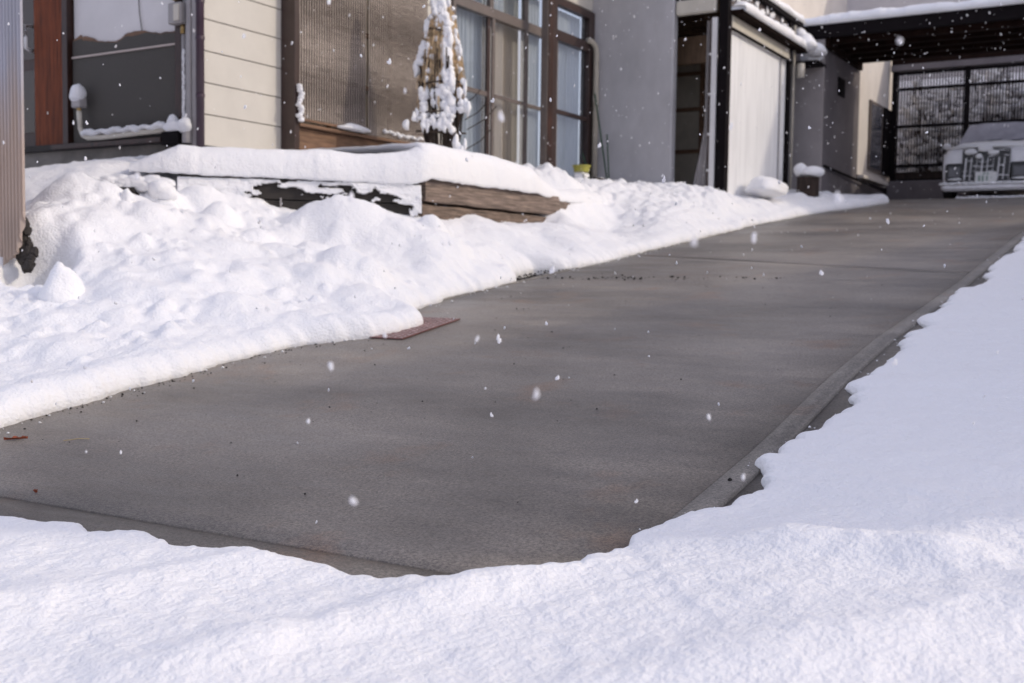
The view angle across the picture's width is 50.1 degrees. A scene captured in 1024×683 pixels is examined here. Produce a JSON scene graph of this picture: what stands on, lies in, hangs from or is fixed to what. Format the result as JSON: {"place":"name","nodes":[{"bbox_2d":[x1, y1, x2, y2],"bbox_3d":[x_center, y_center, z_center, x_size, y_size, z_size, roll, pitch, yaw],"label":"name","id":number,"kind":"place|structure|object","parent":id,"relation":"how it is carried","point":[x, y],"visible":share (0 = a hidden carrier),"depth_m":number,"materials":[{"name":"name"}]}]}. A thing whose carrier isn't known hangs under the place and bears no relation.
{"place":"outdoors","nodes":[
{"label":"outdoors","id":0,"kind":"place"},
{"bbox_2d":[0,497,451,577],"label":"street","id":1,"kind":"structure","parent":0,"point":[170,535],"depth_m":3.15,"materials":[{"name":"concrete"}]},
{"bbox_2d":[0,255,967,573],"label":"driveway","id":2,"kind":"structure","parent":0,"point":[592,447],"depth_m":4.45,"materials":[{"name":"concrete"}]},
{"bbox_2d":[4,436,27,439],"bbox_3d":[-2.013,0.392,4.443,0.091,0.017,0.033,2,4,12],"label":"dead leaf","id":3,"kind":"object","parent":2,"relation":"on","point":[17,437],"visible":1,"depth_m":4.44,"materials":[{"name":"brown plant"}]},
{"bbox_2d":[369,317,459,338],"bbox_3d":[-0.731,-0.094,6.958,0.548,0.103,0.829,2,4,24],"label":"tread plate","id":4,"kind":"object","parent":2,"relation":"on","point":[429,323],"visible":0.36,"depth_m":6.81,"materials":[{"name":"red metal"}]},
{"bbox_2d":[23,269,837,502],"bbox_3d":[0.383,-0.060,6.523,3.515,0.804,6.555,3,4,27],"label":"grit","id":5,"kind":"object","parent":2,"relation":"on","point":[634,278],"visible":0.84,"depth_m":8.52,"materials":[{"name":"black gravel"}]},
{"bbox_2d":[2,238,1007,529],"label":"snow crumbs","id":6,"kind":"object","parent":2,"relation":"on","point":[506,286],"visible":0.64,"depth_m":6.23,"materials":[{"name":"white snow"}]},
{"bbox_2d":[3,0,1023,681],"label":"falling snow","id":7,"kind":"structure","parent":0,"point":[693,242],"depth_m":3.45,"materials":[{"name":"white snow"}]},
{"bbox_2d":[516,275,539,280],"bbox_3d":[1.628,-0.454,8.650,6.200,2.737,22.500,3,4,31],"label":"soil bed","id":8,"kind":"object","parent":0,"point":[526,277],"depth_m":9.75,"materials":[{"name":"brown soil"}]},
{"bbox_2d":[180,175,569,222],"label":"retaining wall","id":9,"kind":"structure","parent":8,"relation":"on","point":[499,205],"depth_m":10.27,"materials":[{"name":"brown wood"}]},
{"bbox_2d":[177,176,421,216],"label":"clinging snow","id":10,"kind":"structure","parent":9,"relation":"on","point":[411,195],"depth_m":9.56,"materials":[{"name":"white snow"}]},
{"bbox_2d":[129,142,612,203],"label":"terrace snow","id":11,"kind":"structure","parent":9,"relation":"on","point":[389,164],"depth_m":9.71,"materials":[{"name":"white snow"}]},
{"bbox_2d":[161,114,188,146],"bbox_3d":[-3.037,-1.913,9.873,0.284,0.283,0.176,3,4,31],"label":"valve box","id":12,"kind":"object","parent":11,"relation":"on","point":[171,136],"visible":0.81,"depth_m":9.82,"materials":[{"name":"black metal"}]},
{"bbox_2d":[402,0,496,149],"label":"wrapped shrub","id":13,"kind":"object","parent":11,"relation":"on","point":[438,60],"visible":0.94,"depth_m":10.97,"materials":[{"name":"plant"}]},
{"bbox_2d":[443,222,770,299],"bbox_3d":[1.272,-0.870,11.169,0.039,2.003,15.930,3,4,31],"label":"kerb border","id":14,"kind":"object","parent":8,"relation":"on","point":[572,268],"visible":0.15,"depth_m":9.48,"materials":[{"name":"concrete"}]},
{"bbox_2d":[669,231,1023,519],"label":"kerb band","id":15,"kind":"object","parent":8,"relation":"on","point":[722,491],"visible":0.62,"depth_m":4.36,"materials":[{"name":"concrete"}]},
{"bbox_2d":[770,332,893,445],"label":"brush marks","id":16,"kind":"object","parent":15,"relation":"on","point":[817,401],"visible":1,"depth_m":4.55,"materials":[{"name":"concrete"}]},
{"bbox_2d":[724,240,1021,506],"bbox_3d":[4.787,-0.653,8.886,1.549,2.026,16.223,3,4,30],"label":"gutter","id":17,"kind":"object","parent":8,"relation":"on","point":[838,403],"visible":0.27,"depth_m":4.46,"materials":[{"name":"concrete"}]},
{"bbox_2d":[517,0,581,165],"label":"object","id":18,"kind":"structure","parent":0,"point":[540,12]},
{"bbox_2d":[635,201,1023,272],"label":"driveway","id":19,"kind":"structure","parent":0,"point":[975,237],"depth_m":11.62,"materials":[{"name":"concrete"}]},
{"bbox_2d":[886,197,1023,203],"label":"driveway","id":20,"kind":"structure","parent":0,"point":[954,200],"depth_m":17.57,"materials":[{"name":"concrete"}]},
{"bbox_2d":[792,3,1023,72],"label":"carport","id":21,"kind":"object","parent":20,"relation":"on","point":[915,32],"visible":0.71,"depth_m":17.80,"materials":[{"name":"black metal"}]},
{"bbox_2d":[792,0,1023,27],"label":"carport roof snow","id":22,"kind":"structure","parent":21,"relation":"on","point":[875,13],"depth_m":17.19,"materials":[{"name":"white snow"}]},
{"bbox_2d":[939,122,1023,198],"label":"parked car","id":23,"kind":"object","parent":20,"relation":"on","point":[988,151],"visible":0.97,"depth_m":18.29,"materials":[{"name":"paint"}]},
{"bbox_2d":[955,195,1023,198],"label":"snow ridge","id":24,"kind":"structure","parent":20,"relation":"on","point":[992,196],"depth_m":17.98,"materials":[{"name":"white snow"}]},
{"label":"ground","id":25,"kind":"structure","parent":0,"visible":0},
{"bbox_2d":[22,0,677,182],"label":"house","id":26,"kind":"structure","parent":25,"relation":"on","point":[143,56],"depth_m":11.06,"materials":[{"name":"beige"}]},
{"bbox_2d":[22,0,35,146],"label":"door","id":27,"kind":"structure","parent":26,"relation":"in","point":[28,5],"depth_m":11.20,"materials":[{"name":"brown wood"}]},
{"bbox_2d":[34,0,59,145],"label":"door","id":28,"kind":"structure","parent":26,"relation":"in","point":[46,12],"depth_m":10.98,"materials":[{"name":"red wood"}]},
{"bbox_2d":[69,84,165,139],"bbox_3d":[-3.692,-2.180,10.261,1.305,0.553,0.148,3,4,31],"label":"snow-covered pipe","id":29,"kind":"object","parent":26,"relation":"on","point":[78,95],"visible":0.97,"depth_m":10.37,"materials":[{"name":"white snow"}]},
{"bbox_2d":[168,0,185,117],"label":"meter box","id":30,"kind":"object","parent":26,"relation":"attached to","point":[176,13],"visible":0.96,"depth_m":9.79,"materials":[{"name":"grey plastic"}]},
{"bbox_2d":[177,0,191,142],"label":"conduit","id":31,"kind":"object","parent":26,"relation":"attached to","point":[184,125],"visible":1,"depth_m":9.76,"materials":[{"name":"grey plastic"}]},
{"bbox_2d":[195,0,204,146],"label":"downpipe","id":32,"kind":"object","parent":26,"relation":"attached to","point":[200,90],"visible":0.9,"depth_m":9.59,"materials":[{"name":"grey metal"}]},
{"bbox_2d":[300,0,366,126],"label":"bamboo blind","id":33,"kind":"object","parent":26,"relation":"attached to","point":[345,49],"visible":0.96,"depth_m":10.97,"materials":[{"name":"brown wood"}]},
{"bbox_2d":[281,0,423,149],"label":"window","id":34,"kind":"structure","parent":26,"relation":"in","point":[311,137],"depth_m":10.71,"materials":[{"name":"brown wood"}]},
{"bbox_2d":[337,123,370,132],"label":"sill snow","id":35,"kind":"structure","parent":26,"relation":"on","point":[352,127],"depth_m":11.16,"materials":[{"name":"white snow"}]},
{"bbox_2d":[295,83,423,140],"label":"crumbled snow","id":36,"kind":"structure","parent":26,"relation":"attached to","point":[298,104],"depth_m":10.52,"materials":[{"name":"white snow"}]},
{"bbox_2d":[368,0,427,143],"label":"bamboo blind","id":37,"kind":"object","parent":26,"relation":"attached to","point":[401,77],"visible":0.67,"depth_m":11.78,"materials":[{"name":"brown wood"}]},
{"bbox_2d":[451,0,541,167],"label":"window","id":38,"kind":"structure","parent":26,"relation":"in","point":[500,83],"depth_m":14.21,"materials":[{"name":"clear glass"}]},
{"bbox_2d":[552,0,594,177],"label":"window","id":39,"kind":"structure","parent":26,"relation":"in","point":[565,117],"depth_m":15.77,"materials":[{"name":"clear glass"}]},
{"bbox_2d":[585,38,598,176],"bbox_3d":[1.164,-3.250,15.993,0.246,2.311,0.096,-2,5,-40],"label":"downpipe","id":40,"kind":"object","parent":26,"relation":"attached to","point":[592,43],"visible":0.92,"depth_m":16.00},
{"bbox_2d":[0,155,888,427],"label":"snow bank","id":41,"kind":"structure","parent":25,"relation":"on","point":[334,254],"depth_m":7.63,"materials":[{"name":"white snow"}]},
{"bbox_2d":[0,0,25,265],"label":"corrugated fence","id":42,"kind":"object","parent":41,"relation":"on","point":[12,190],"visible":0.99,"depth_m":7.18,"materials":[{"name":"plastic"}]},
{"bbox_2d":[16,217,38,273],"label":"bare soil","id":43,"kind":"structure","parent":41,"relation":"on","point":[27,256],"depth_m":7.24,"materials":[{"name":"brown soil"}]},
{"bbox_2d":[37,261,85,302],"bbox_3d":[-2.806,-0.332,6.819,0.267,0.335,0.307,0,4,-11],"label":"snow clod","id":44,"kind":"object","parent":41,"relation":"on","point":[63,284],"visible":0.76,"depth_m":6.74,"materials":[{"name":"white snow"}]},
{"bbox_2d":[121,188,134,202],"bbox_3d":[-2.841,-1.058,8.103,0.101,0.154,0.131,1,4,1],"label":"snow clod","id":45,"kind":"object","parent":41,"relation":"on","point":[127,195],"visible":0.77,"depth_m":8.06,"materials":[{"name":"white snow"}]},
{"bbox_2d":[120,187,138,194],"bbox_3d":[-3.185,-1.088,8.704,0.408,0.270,0.120,1,4,0],"label":"dark timber","id":46,"kind":"object","parent":41,"relation":"on","point":[133,190],"visible":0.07,"depth_m":8.64,"materials":[{"name":"brown wood"}]},
{"bbox_2d":[86,174,181,208],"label":"snow","id":47,"kind":"structure","parent":41,"relation":"on","point":[157,189],"depth_m":8.64,"materials":[{"name":"white snow"}]},
{"bbox_2d":[539,0,553,164],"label":"porch post","id":48,"kind":"object","parent":41,"relation":"on","point":[547,40],"visible":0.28,"depth_m":14.34,"materials":[{"name":"brown wood"}]},
{"bbox_2d":[574,172,588,177],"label":"snow block","id":49,"kind":"structure","parent":41,"relation":"on","point":[579,174],"depth_m":14.44,"materials":[{"name":"white snow"}]},
{"bbox_2d":[572,165,590,171],"bbox_3d":[0.922,-2.291,14.520,0.250,0.085,0.250,3,4,31],"label":"plastic tub","id":50,"kind":"object","parent":49,"relation":"on","point":[581,168],"visible":1,"depth_m":14.43,"materials":[{"name":"yellow plastic"}]},
{"bbox_2d":[594,93,607,178],"bbox_3d":[1.302,-2.869,15.862,0.022,1.474,0.344,-2,5,-41],"label":"garden cane","id":51,"kind":"object","parent":41,"relation":"on","point":[600,135],"visible":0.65,"depth_m":15.87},
{"bbox_2d":[606,134,609,178],"bbox_3d":[1.393,-2.565,15.835,0.021,0.874,0.190,0,4,-14],"label":"garden cane","id":52,"kind":"object","parent":41,"relation":"on","point":[607,156],"visible":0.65,"depth_m":15.84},
{"bbox_2d":[744,176,788,197],"bbox_3d":[3.651,-2.232,15.795,0.524,0.305,0.888,3,4,31],"label":"snow clod","id":53,"kind":"object","parent":41,"relation":"on","point":[765,186],"visible":0.97,"depth_m":15.56,"materials":[{"name":"white snow"}]},
{"bbox_2d":[793,163,824,196],"bbox_3d":[4.617,-2.402,17.085,0.499,0.777,0.357,3,4,31],"label":"log stump","id":54,"kind":"object","parent":41,"relation":"on","point":[809,176],"visible":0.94,"depth_m":16.95,"materials":[{"name":"brown plant"}]},
{"bbox_2d":[0,237,1023,682],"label":"snow field","id":55,"kind":"structure","parent":25,"relation":"on","point":[896,491],"depth_m":2.40,"materials":[{"name":"white snow"}]},
{"bbox_2d":[674,0,825,195],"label":"shed","id":56,"kind":"structure","parent":25,"relation":"on","point":[745,144],"depth_m":16.23,"materials":[{"name":"white metal"}]},
{"bbox_2d":[674,64,705,184],"bbox_3d":[2.715,-3.248,17.184,0.620,2.400,0.060,3,4,31],"label":"inner door","id":57,"kind":"structure","parent":56,"relation":"in","point":[690,118],"depth_m":17.13,"materials":[{"name":"brown wood"}]},
{"bbox_2d":[693,21,709,186],"bbox_3d":[2.664,-3.238,15.424,0.280,2.500,0.040,3,4,31],"label":"hanging sheet","id":58,"kind":"object","parent":56,"relation":"hanging from","point":[700,176],"visible":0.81,"depth_m":15.42,"materials":[{"name":"grey plastic"}]},
{"bbox_2d":[731,0,807,48],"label":"eave snow","id":59,"kind":"structure","parent":56,"relation":"on","point":[783,28],"depth_m":16.43,"materials":[{"name":"white snow"}]},
{"bbox_2d":[796,28,826,60],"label":"overhanging snow","id":60,"kind":"structure","parent":56,"relation":"on","point":[815,49],"depth_m":17.67,"materials":[{"name":"white snow"}]},
{"bbox_2d":[780,0,1023,194],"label":"house","id":61,"kind":"structure","parent":25,"relation":"on","point":[858,106],"depth_m":19.62,"materials":[{"name":"grey concrete"}]},
{"bbox_2d":[867,100,890,176],"bbox_3d":[7.269,-3.965,21.548,0.065,1.310,1.900,3,4,31],"label":"window","id":62,"kind":"structure","parent":61,"relation":"in","point":[877,124],"depth_m":21.35,"materials":[{"name":"black glass"}]},
{"bbox_2d":[886,180,962,199],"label":"wall","id":63,"kind":"structure","parent":25,"relation":"on","point":[921,189],"depth_m":21.59,"materials":[{"name":"grey concrete"}]},
{"bbox_2d":[889,63,1023,180],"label":"slatted gate","id":64,"kind":"structure","parent":63,"relation":"on","point":[964,123],"depth_m":21.60,"materials":[{"name":"black metal"}]},
{"bbox_2d":[895,77,982,171],"bbox_3d":[8.879,-4.162,23.202,2.142,3.063,1.143,3,4,31],"label":"snowy shrub","id":65,"kind":"object","parent":25,"relation":"on","point":[930,128],"visible":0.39,"depth_m":22.95,"materials":[{"name":"white plant"}]},
{"bbox_2d":[882,72,1023,187],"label":"snow slope","id":66,"kind":"structure","parent":25,"relation":"on","point":[944,96],"depth_m":24.47,"materials":[{"name":"white snow"}]},
{"bbox_2d":[958,66,1023,120],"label":"snowy shrub","id":67,"kind":"object","parent":25,"relation":"on","point":[998,96],"visible":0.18,"depth_m":22.72,"materials":[{"name":"white plant"}]}
]}

